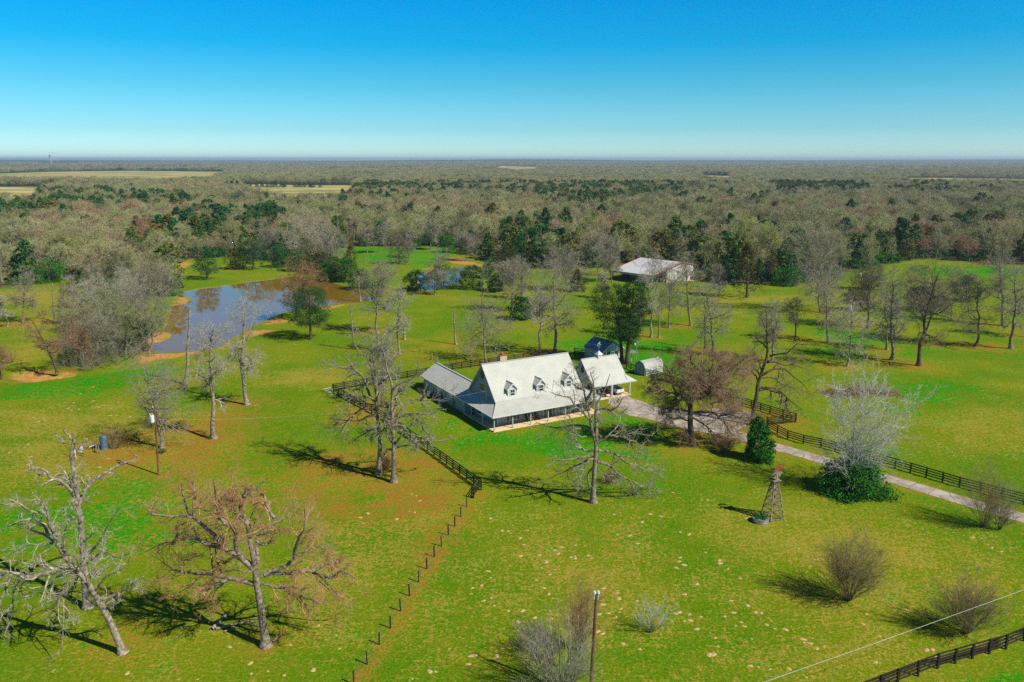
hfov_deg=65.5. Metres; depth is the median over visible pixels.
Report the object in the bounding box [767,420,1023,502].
rail fence
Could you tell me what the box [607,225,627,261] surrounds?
woodland cedar
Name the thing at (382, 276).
bare tree
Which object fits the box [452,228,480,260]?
bare tree
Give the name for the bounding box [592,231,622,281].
bare tree
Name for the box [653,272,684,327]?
bare tree
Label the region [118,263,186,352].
bare tree
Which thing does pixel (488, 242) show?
woodland cedar
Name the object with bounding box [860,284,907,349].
bare tree
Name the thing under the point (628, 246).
woodland tree
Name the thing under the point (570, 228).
woodland tree
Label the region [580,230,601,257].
woodland tree
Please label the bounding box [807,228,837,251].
woodland tree
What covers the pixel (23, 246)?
woodland cedar
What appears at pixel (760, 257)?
woodland tree
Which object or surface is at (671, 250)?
woodland tree
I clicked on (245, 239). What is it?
woodland tree
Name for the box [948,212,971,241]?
woodland cedar
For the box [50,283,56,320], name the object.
dead tree
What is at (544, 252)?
evergreen tree
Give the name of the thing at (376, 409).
bare oak
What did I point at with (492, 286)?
evergreen tree
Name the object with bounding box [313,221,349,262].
bare tree
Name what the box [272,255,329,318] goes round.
bare tree
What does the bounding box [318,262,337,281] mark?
evergreen tree
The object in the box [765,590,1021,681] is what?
overhead wire
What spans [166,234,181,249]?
woodland tree
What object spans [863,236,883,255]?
woodland tree
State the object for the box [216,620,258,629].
fallen log
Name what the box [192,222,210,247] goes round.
woodland cedar
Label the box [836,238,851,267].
woodland tree
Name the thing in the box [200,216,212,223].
woodland cedar
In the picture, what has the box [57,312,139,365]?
undergrowth
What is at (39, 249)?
woodland tree
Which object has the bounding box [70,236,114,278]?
woodland tree
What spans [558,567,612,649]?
bare shrub
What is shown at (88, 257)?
woodland tree
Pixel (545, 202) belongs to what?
budding tree
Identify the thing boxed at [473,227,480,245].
woodland tree
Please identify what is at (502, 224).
woodland cedar
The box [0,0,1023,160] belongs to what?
sky
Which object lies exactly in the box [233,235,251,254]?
woodland cedar
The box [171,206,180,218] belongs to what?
woodland cedar
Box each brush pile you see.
[815,380,908,398]
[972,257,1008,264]
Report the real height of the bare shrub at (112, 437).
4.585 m
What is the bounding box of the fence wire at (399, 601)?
[354,501,465,670]
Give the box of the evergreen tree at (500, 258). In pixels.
[490,245,517,268]
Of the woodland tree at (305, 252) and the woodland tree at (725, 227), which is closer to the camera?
the woodland tree at (305, 252)
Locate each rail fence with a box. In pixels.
[332,349,556,390]
[333,385,481,489]
[574,348,584,353]
[619,359,634,369]
[645,369,796,420]
[766,414,796,423]
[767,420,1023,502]
[864,627,1023,681]
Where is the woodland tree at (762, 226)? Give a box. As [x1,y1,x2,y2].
[750,222,774,238]
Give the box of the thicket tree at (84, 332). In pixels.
[55,315,103,366]
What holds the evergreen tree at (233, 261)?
on the ground
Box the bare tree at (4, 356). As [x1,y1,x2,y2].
[0,343,10,379]
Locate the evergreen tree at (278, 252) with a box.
[267,244,288,267]
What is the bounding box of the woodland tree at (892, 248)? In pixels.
[885,237,897,255]
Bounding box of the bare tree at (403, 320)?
[382,283,416,353]
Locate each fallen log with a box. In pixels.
[210,611,230,629]
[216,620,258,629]
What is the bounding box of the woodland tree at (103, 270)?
[89,260,117,282]
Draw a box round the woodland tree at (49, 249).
[35,240,57,269]
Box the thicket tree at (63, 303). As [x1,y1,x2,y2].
[50,281,74,314]
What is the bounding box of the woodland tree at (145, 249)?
[131,241,155,261]
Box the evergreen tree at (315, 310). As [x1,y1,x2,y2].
[284,285,336,339]
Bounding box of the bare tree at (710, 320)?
[679,277,738,352]
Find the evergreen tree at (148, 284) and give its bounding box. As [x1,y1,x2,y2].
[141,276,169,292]
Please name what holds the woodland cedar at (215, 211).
on the ground
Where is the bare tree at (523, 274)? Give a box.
[512,252,536,295]
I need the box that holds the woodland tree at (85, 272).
[81,265,96,280]
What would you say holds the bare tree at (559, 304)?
on the ground
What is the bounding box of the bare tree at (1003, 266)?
[977,245,1019,325]
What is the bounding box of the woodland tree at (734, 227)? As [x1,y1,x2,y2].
[727,222,738,241]
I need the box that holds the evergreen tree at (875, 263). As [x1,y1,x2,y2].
[856,258,882,289]
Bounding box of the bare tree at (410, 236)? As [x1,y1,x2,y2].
[401,227,416,254]
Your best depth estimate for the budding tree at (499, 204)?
581.63 m
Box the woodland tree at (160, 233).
[146,227,174,244]
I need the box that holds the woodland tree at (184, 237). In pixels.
[173,226,196,255]
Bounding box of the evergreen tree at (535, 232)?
[527,226,543,267]
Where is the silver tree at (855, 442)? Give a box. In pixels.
[811,347,945,491]
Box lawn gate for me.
[472,481,478,498]
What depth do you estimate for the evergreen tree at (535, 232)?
346.49 m
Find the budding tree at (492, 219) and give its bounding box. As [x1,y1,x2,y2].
[479,211,499,228]
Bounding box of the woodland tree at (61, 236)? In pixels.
[41,231,81,247]
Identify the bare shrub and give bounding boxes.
[1,347,18,362]
[96,424,127,448]
[371,451,398,472]
[499,594,609,681]
[514,618,562,657]
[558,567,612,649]
[600,467,618,485]
[607,423,620,433]
[630,593,677,632]
[710,429,736,452]
[805,515,896,610]
[918,557,1023,637]
[943,449,1023,527]
[980,497,1021,529]
[993,484,1023,523]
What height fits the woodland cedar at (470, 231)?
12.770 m
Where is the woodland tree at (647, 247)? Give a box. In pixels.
[638,239,656,256]
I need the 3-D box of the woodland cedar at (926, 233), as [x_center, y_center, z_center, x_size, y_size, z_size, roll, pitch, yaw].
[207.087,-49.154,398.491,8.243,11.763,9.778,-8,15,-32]
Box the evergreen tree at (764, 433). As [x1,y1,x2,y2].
[743,416,777,464]
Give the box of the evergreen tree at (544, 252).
[536,238,561,267]
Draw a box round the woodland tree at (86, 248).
[78,237,94,264]
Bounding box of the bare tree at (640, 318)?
[633,302,646,331]
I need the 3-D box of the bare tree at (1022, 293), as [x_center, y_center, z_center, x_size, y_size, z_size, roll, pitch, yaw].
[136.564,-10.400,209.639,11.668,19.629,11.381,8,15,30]
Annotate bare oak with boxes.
[121,454,377,649]
[315,322,406,475]
[369,340,458,483]
[528,360,668,503]
[739,309,823,425]
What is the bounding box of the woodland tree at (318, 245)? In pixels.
[312,237,334,254]
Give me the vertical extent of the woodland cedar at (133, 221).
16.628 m
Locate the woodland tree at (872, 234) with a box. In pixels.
[854,228,875,247]
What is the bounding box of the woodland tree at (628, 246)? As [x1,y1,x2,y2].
[621,234,635,261]
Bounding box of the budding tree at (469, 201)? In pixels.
[460,196,482,210]
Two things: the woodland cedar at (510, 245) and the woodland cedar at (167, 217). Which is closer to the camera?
the woodland cedar at (510, 245)
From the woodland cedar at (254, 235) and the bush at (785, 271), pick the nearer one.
the bush at (785, 271)
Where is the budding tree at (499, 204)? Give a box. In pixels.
[493,200,508,208]
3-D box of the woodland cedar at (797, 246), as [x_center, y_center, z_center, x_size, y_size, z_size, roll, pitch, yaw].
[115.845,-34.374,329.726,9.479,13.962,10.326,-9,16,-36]
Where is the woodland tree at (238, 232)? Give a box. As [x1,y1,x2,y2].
[219,220,244,247]
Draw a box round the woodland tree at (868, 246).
[853,238,881,260]
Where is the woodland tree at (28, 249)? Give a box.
[17,237,43,263]
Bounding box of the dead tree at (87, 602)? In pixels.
[24,428,139,610]
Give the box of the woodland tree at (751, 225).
[729,220,762,238]
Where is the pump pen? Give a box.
[77,440,99,456]
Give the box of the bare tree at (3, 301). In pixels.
[0,294,16,326]
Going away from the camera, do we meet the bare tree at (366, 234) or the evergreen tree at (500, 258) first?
the evergreen tree at (500, 258)
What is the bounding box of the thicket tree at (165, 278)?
[153,261,180,292]
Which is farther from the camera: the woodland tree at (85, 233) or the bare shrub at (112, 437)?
the woodland tree at (85, 233)
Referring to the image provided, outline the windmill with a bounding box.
[760,463,784,521]
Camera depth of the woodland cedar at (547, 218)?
478.58 m
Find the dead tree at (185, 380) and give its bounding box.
[182,304,196,385]
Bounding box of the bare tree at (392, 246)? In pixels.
[382,230,415,263]
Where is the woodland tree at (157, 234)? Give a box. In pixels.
[143,225,166,248]
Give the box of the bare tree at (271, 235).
[249,217,289,260]
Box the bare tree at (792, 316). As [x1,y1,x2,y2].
[781,296,804,339]
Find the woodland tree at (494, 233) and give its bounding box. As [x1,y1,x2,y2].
[491,224,501,239]
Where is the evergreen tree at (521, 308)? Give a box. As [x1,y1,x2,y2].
[505,295,532,320]
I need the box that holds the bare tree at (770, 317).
[748,297,792,360]
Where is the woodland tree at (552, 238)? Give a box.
[530,231,568,265]
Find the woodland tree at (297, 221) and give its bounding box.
[284,216,308,237]
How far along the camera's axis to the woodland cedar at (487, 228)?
400.64 m
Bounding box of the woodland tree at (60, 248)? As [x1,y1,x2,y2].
[35,239,75,276]
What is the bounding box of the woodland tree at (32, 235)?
[20,233,44,266]
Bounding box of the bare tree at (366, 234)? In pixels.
[357,225,377,252]
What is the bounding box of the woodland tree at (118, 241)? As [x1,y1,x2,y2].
[109,237,125,259]
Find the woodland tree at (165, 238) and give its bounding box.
[150,233,186,263]
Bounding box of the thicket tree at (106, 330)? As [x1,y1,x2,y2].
[70,297,122,363]
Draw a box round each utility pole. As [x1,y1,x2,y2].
[149,404,159,474]
[589,591,599,681]
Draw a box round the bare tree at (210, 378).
[181,312,240,438]
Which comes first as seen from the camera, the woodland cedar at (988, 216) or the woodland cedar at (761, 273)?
the woodland cedar at (761, 273)
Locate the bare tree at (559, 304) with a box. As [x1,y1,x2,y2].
[525,257,593,353]
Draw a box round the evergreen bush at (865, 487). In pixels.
[814,455,903,505]
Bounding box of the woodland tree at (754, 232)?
[748,226,766,239]
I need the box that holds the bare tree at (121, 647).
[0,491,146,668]
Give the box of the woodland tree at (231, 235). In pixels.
[224,219,238,249]
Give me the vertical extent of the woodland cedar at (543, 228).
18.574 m
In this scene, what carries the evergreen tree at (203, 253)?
on the ground
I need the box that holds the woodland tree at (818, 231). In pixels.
[809,225,826,242]
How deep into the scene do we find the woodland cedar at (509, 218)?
434.36 m
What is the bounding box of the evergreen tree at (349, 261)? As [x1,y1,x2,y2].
[333,257,360,281]
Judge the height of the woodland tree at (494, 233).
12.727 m
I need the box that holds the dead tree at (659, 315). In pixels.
[656,308,660,337]
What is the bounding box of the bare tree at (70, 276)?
[63,274,81,308]
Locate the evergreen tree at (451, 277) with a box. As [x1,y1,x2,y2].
[424,263,459,289]
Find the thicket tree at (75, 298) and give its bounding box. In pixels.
[64,277,104,326]
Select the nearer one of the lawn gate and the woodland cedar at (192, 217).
the lawn gate
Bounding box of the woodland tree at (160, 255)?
[147,244,173,259]
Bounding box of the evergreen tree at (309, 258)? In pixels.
[296,256,320,272]
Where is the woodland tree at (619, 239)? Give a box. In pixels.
[607,229,626,254]
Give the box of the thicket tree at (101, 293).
[75,273,127,319]
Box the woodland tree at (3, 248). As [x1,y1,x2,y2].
[0,241,16,281]
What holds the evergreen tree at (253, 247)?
on the ground
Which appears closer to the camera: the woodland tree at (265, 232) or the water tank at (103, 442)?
the water tank at (103, 442)
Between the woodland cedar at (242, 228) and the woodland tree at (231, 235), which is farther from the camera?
the woodland cedar at (242, 228)
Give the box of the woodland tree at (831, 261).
[821,251,837,276]
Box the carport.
[575,351,636,400]
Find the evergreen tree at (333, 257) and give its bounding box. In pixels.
[321,256,344,277]
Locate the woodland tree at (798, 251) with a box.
[790,247,802,267]
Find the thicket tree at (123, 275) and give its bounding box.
[111,254,142,299]
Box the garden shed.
[634,357,662,375]
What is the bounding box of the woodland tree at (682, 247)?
[669,230,691,258]
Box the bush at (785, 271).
[772,267,803,286]
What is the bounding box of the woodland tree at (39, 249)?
[18,236,54,272]
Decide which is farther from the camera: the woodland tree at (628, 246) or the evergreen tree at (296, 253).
the woodland tree at (628, 246)
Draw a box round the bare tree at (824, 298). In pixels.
[805,271,854,342]
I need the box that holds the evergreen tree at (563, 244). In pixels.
[557,241,578,266]
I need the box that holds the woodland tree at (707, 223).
[692,219,716,234]
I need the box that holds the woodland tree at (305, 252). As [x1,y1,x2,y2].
[298,247,310,256]
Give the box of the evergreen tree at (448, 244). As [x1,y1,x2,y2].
[436,235,458,252]
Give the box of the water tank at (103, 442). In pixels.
[99,434,108,449]
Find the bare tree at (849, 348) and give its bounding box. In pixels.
[819,299,880,366]
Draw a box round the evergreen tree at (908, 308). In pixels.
[903,285,935,310]
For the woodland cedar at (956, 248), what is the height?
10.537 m
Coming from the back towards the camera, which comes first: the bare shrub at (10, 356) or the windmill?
the bare shrub at (10, 356)
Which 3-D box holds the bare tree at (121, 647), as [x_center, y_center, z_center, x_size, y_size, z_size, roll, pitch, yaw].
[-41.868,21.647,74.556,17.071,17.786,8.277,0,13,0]
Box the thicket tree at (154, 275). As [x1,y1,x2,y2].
[127,253,170,299]
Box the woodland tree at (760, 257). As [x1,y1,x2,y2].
[749,249,768,270]
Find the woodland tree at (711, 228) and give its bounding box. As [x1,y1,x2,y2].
[691,223,723,246]
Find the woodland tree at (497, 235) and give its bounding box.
[491,226,505,242]
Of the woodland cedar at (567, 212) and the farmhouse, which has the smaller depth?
the farmhouse
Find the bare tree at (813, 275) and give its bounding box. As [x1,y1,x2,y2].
[764,203,861,312]
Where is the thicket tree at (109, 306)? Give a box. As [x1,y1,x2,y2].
[87,284,141,341]
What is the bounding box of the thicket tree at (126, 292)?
[119,280,152,319]
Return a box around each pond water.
[140,277,373,351]
[418,267,464,290]
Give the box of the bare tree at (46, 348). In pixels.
[15,304,68,373]
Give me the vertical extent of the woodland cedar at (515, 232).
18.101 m
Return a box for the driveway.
[609,396,1023,522]
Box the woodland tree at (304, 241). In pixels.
[298,233,318,262]
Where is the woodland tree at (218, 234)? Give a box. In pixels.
[214,232,224,247]
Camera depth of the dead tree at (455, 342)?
202.74 m
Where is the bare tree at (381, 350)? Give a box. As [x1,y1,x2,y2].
[359,326,404,406]
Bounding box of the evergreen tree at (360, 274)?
[346,268,372,289]
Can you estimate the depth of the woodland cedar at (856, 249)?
353.71 m
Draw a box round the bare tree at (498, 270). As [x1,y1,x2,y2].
[493,258,516,291]
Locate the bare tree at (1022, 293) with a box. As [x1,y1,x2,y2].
[1007,266,1023,310]
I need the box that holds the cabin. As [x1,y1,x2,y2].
[583,336,623,358]
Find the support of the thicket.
on the ground
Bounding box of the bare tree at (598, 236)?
[574,228,619,275]
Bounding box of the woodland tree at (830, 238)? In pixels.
[808,231,857,260]
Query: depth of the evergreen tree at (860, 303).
247.97 m
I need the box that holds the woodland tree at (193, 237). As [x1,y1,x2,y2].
[186,235,207,247]
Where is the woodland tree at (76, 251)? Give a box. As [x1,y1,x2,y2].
[67,246,86,274]
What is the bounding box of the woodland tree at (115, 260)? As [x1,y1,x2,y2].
[97,249,137,281]
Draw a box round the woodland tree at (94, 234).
[76,228,110,248]
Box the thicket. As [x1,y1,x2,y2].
[41,300,148,372]
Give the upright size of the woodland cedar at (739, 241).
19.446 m
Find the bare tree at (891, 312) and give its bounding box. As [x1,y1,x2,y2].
[866,263,941,360]
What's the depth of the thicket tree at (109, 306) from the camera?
196.91 m
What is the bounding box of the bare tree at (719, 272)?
[708,263,729,295]
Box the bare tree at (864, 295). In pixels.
[834,252,897,327]
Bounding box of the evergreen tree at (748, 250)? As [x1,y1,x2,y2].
[731,242,765,297]
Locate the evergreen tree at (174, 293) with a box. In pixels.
[158,279,183,296]
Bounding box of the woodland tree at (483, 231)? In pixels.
[470,228,497,254]
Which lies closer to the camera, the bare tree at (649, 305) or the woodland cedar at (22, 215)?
the bare tree at (649, 305)
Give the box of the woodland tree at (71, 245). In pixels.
[60,237,80,271]
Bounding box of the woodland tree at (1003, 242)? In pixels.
[995,235,1015,262]
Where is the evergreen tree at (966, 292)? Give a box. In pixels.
[950,275,983,302]
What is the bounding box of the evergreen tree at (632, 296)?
[611,281,652,364]
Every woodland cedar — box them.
[4,253,24,277]
[9,239,51,279]
[19,213,34,226]
[122,228,142,264]
[130,216,141,233]
[143,230,150,248]
[144,223,164,239]
[148,214,167,228]
[158,213,178,246]
[163,219,185,252]
[165,217,189,250]
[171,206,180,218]
[178,207,194,216]
[178,212,193,238]
[187,214,201,234]
[187,217,205,250]
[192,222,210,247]
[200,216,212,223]
[200,219,213,229]
[203,220,211,234]
[208,227,219,241]
[209,205,232,220]
[212,214,223,239]
[217,210,227,225]
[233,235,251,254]
[234,215,254,238]
[236,224,248,247]
[241,203,252,214]
[250,221,266,251]
[252,211,263,236]
[259,221,273,231]
[262,203,279,214]
[267,215,279,227]
[270,231,287,261]
[272,206,288,218]
[280,222,295,244]
[287,241,299,258]
[294,228,307,249]
[319,239,332,261]
[326,215,350,247]
[341,230,351,246]
[368,219,390,245]
[402,203,415,215]
[433,205,439,215]
[459,230,480,253]
[478,227,493,249]
[480,232,496,258]
[485,202,497,215]
[493,224,522,258]
[496,223,504,243]
[498,243,516,260]
[504,215,513,226]
[507,221,517,235]
[510,238,520,261]
[514,216,532,231]
[523,232,531,252]
[526,226,532,236]
[528,224,555,262]
[530,213,541,223]
[539,207,552,222]
[541,228,560,260]
[542,215,550,224]
[551,227,569,261]
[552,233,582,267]
[561,207,572,225]
[581,240,595,262]
[595,204,607,217]
[597,219,632,256]
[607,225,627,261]
[608,222,636,259]
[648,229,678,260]
[660,234,676,259]
[667,215,682,234]
[673,226,690,254]
[682,225,697,254]
[684,234,718,270]
[685,237,705,260]
[695,219,706,234]
[712,233,753,279]
[717,230,734,261]
[723,212,734,227]
[748,258,765,283]
[757,219,780,231]
[766,242,784,272]
[771,219,780,233]
[783,227,806,244]
[791,242,807,269]
[795,238,812,267]
[832,240,844,267]
[837,217,854,246]
[846,232,869,258]
[852,240,865,260]
[861,225,871,238]
[872,229,892,254]
[890,217,902,247]
[893,218,920,256]
[896,238,917,260]
[897,232,911,252]
[909,223,927,252]
[911,213,921,223]
[919,231,931,253]
[929,217,945,225]
[930,214,940,232]
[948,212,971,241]
[951,235,965,255]
[966,209,977,221]
[979,213,993,224]
[979,228,995,255]
[987,210,1007,222]
[1012,231,1023,261]
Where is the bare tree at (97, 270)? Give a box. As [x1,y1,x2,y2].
[78,262,111,299]
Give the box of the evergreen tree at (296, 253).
[283,250,304,270]
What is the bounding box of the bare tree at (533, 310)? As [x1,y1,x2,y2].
[521,281,559,355]
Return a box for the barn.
[611,257,698,282]
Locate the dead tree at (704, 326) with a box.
[700,297,709,348]
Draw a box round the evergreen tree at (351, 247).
[340,242,357,278]
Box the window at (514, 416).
[509,415,516,419]
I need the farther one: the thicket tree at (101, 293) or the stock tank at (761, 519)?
the thicket tree at (101, 293)
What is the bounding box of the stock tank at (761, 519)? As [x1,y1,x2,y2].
[752,513,768,524]
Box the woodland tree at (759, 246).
[748,238,769,261]
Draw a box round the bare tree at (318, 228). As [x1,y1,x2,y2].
[283,204,338,256]
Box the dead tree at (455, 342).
[452,309,457,344]
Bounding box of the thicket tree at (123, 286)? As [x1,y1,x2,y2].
[102,267,143,316]
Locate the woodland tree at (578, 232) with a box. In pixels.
[573,224,587,251]
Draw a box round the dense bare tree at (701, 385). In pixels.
[636,331,762,446]
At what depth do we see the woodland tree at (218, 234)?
401.89 m
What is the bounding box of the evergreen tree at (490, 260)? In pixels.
[478,257,498,279]
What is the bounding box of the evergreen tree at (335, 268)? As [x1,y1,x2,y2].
[325,259,356,282]
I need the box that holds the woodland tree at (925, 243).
[914,234,935,258]
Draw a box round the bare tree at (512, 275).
[485,255,539,310]
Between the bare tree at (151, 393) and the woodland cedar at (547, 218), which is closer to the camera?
the bare tree at (151, 393)
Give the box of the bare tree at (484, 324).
[449,263,523,362]
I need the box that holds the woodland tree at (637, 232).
[630,223,650,256]
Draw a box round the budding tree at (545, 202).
[534,199,555,207]
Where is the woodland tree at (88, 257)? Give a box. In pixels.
[64,247,111,279]
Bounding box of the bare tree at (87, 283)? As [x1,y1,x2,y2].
[80,279,96,297]
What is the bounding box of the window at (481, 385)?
[479,381,484,391]
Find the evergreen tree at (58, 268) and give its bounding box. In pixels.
[30,259,68,283]
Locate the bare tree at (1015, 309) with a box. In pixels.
[984,260,1023,348]
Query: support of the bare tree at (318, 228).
on the ground
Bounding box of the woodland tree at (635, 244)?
[631,241,642,258]
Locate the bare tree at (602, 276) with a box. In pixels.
[595,269,609,297]
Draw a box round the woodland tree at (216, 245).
[210,238,226,250]
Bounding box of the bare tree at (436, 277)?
[422,246,452,294]
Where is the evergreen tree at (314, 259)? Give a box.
[308,251,332,274]
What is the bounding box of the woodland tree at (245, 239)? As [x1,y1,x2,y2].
[236,237,253,254]
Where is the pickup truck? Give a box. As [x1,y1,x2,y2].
[601,384,624,393]
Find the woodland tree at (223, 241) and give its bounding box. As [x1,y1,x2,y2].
[216,239,235,255]
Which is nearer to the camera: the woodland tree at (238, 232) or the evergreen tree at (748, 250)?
the evergreen tree at (748, 250)
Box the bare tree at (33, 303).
[1,267,49,322]
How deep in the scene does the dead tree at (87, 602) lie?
81.09 m
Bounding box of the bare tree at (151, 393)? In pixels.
[116,342,202,448]
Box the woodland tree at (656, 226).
[643,221,661,237]
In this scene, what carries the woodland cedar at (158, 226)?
on the ground
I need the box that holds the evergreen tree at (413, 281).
[400,269,431,291]
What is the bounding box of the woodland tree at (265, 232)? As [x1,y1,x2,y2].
[257,224,288,250]
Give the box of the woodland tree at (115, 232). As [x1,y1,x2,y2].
[108,226,142,243]
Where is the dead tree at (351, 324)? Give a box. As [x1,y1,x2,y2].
[347,302,358,348]
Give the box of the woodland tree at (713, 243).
[697,234,730,274]
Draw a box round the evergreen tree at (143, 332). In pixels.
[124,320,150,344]
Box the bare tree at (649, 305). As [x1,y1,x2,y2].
[637,267,663,337]
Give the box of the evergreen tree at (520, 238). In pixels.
[513,232,530,262]
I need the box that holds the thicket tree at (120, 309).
[105,297,153,357]
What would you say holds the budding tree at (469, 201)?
on the ground
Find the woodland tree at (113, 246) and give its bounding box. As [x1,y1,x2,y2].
[97,238,138,264]
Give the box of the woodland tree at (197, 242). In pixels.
[194,237,202,255]
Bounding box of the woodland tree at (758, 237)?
[753,232,780,253]
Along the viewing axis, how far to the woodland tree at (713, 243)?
325.52 m
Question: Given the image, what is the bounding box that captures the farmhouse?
[420,352,604,431]
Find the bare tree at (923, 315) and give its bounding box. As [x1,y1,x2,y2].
[892,248,982,365]
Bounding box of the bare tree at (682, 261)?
[650,247,723,325]
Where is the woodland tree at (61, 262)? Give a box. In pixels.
[57,252,69,275]
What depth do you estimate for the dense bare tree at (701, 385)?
128.08 m
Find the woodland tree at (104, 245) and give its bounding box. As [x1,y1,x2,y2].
[91,239,120,265]
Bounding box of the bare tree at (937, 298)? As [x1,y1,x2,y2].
[904,253,967,341]
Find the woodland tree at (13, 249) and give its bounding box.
[2,243,19,260]
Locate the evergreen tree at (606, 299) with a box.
[585,282,641,362]
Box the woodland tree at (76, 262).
[71,253,86,274]
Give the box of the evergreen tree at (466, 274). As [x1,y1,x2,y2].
[455,264,487,290]
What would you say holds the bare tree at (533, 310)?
on the ground
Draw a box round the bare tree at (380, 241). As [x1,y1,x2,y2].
[370,220,391,252]
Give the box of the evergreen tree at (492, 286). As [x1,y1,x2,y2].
[486,275,502,292]
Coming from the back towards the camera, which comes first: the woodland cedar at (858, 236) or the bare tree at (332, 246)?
the woodland cedar at (858, 236)
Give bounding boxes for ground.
[0,160,1023,681]
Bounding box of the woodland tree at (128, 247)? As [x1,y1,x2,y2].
[108,244,141,265]
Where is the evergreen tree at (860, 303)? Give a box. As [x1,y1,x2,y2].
[841,289,873,310]
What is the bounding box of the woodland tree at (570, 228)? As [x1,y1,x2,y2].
[561,223,577,236]
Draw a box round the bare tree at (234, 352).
[218,286,272,405]
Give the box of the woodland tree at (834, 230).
[823,221,846,240]
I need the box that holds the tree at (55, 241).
[34,239,76,273]
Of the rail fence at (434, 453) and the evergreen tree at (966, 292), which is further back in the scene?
the evergreen tree at (966, 292)
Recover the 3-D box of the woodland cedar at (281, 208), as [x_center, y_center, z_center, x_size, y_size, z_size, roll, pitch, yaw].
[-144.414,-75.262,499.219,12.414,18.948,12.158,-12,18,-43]
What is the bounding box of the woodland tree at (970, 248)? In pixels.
[960,236,982,260]
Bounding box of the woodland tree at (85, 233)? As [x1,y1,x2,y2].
[77,230,100,243]
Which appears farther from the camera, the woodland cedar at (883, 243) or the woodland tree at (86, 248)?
the woodland cedar at (883, 243)
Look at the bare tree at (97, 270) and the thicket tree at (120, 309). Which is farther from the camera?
the bare tree at (97, 270)
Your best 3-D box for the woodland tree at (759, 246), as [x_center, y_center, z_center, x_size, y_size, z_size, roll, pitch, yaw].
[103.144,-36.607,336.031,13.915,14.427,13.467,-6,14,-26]
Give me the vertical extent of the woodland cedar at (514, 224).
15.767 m
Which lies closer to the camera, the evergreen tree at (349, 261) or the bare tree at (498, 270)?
the bare tree at (498, 270)
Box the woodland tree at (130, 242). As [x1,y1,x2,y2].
[120,234,150,266]
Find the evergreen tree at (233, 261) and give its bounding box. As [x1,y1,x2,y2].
[223,250,246,269]
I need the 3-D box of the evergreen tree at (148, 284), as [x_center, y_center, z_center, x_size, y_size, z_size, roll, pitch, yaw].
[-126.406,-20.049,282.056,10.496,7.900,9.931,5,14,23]
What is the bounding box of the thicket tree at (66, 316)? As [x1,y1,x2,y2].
[48,300,95,345]
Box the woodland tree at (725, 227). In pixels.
[718,223,733,230]
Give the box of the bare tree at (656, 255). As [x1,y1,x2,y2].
[632,243,688,313]
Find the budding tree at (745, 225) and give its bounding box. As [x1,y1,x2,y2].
[726,210,764,278]
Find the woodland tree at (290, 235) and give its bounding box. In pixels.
[282,232,302,248]
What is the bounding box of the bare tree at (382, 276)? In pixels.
[344,252,404,333]
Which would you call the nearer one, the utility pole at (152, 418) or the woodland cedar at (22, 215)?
the utility pole at (152, 418)
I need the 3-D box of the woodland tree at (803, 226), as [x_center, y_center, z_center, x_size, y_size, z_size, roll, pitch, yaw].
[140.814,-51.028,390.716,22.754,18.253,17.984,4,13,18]
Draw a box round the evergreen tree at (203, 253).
[183,246,220,278]
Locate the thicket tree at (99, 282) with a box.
[87,272,105,297]
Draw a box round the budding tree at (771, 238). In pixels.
[750,217,787,279]
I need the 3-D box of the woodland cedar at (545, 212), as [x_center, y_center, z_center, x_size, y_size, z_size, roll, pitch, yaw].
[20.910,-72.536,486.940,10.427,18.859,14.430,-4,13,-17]
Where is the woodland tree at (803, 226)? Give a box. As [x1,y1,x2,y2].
[782,220,813,239]
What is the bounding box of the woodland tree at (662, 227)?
[658,224,669,231]
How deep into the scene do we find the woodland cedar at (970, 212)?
469.31 m
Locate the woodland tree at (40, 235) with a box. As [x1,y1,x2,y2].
[37,230,48,258]
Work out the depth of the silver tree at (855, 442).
110.49 m
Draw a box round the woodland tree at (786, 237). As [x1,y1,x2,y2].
[773,233,803,259]
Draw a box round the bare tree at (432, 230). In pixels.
[419,215,442,249]
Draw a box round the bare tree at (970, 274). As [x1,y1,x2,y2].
[943,263,1009,346]
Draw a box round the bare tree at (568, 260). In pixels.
[531,242,598,290]
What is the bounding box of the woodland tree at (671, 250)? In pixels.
[665,240,685,258]
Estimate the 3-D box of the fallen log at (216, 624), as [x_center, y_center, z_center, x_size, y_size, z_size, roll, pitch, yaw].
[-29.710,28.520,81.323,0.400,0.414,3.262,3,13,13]
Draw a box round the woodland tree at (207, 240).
[201,238,219,248]
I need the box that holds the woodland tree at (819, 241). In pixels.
[808,231,830,253]
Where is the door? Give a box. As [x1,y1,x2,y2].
[638,365,641,374]
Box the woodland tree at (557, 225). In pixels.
[544,214,568,234]
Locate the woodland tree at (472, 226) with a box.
[457,222,478,238]
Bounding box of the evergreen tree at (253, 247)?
[234,238,268,269]
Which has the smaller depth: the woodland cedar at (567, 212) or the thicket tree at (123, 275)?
the thicket tree at (123, 275)
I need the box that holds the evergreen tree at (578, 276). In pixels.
[568,269,588,291]

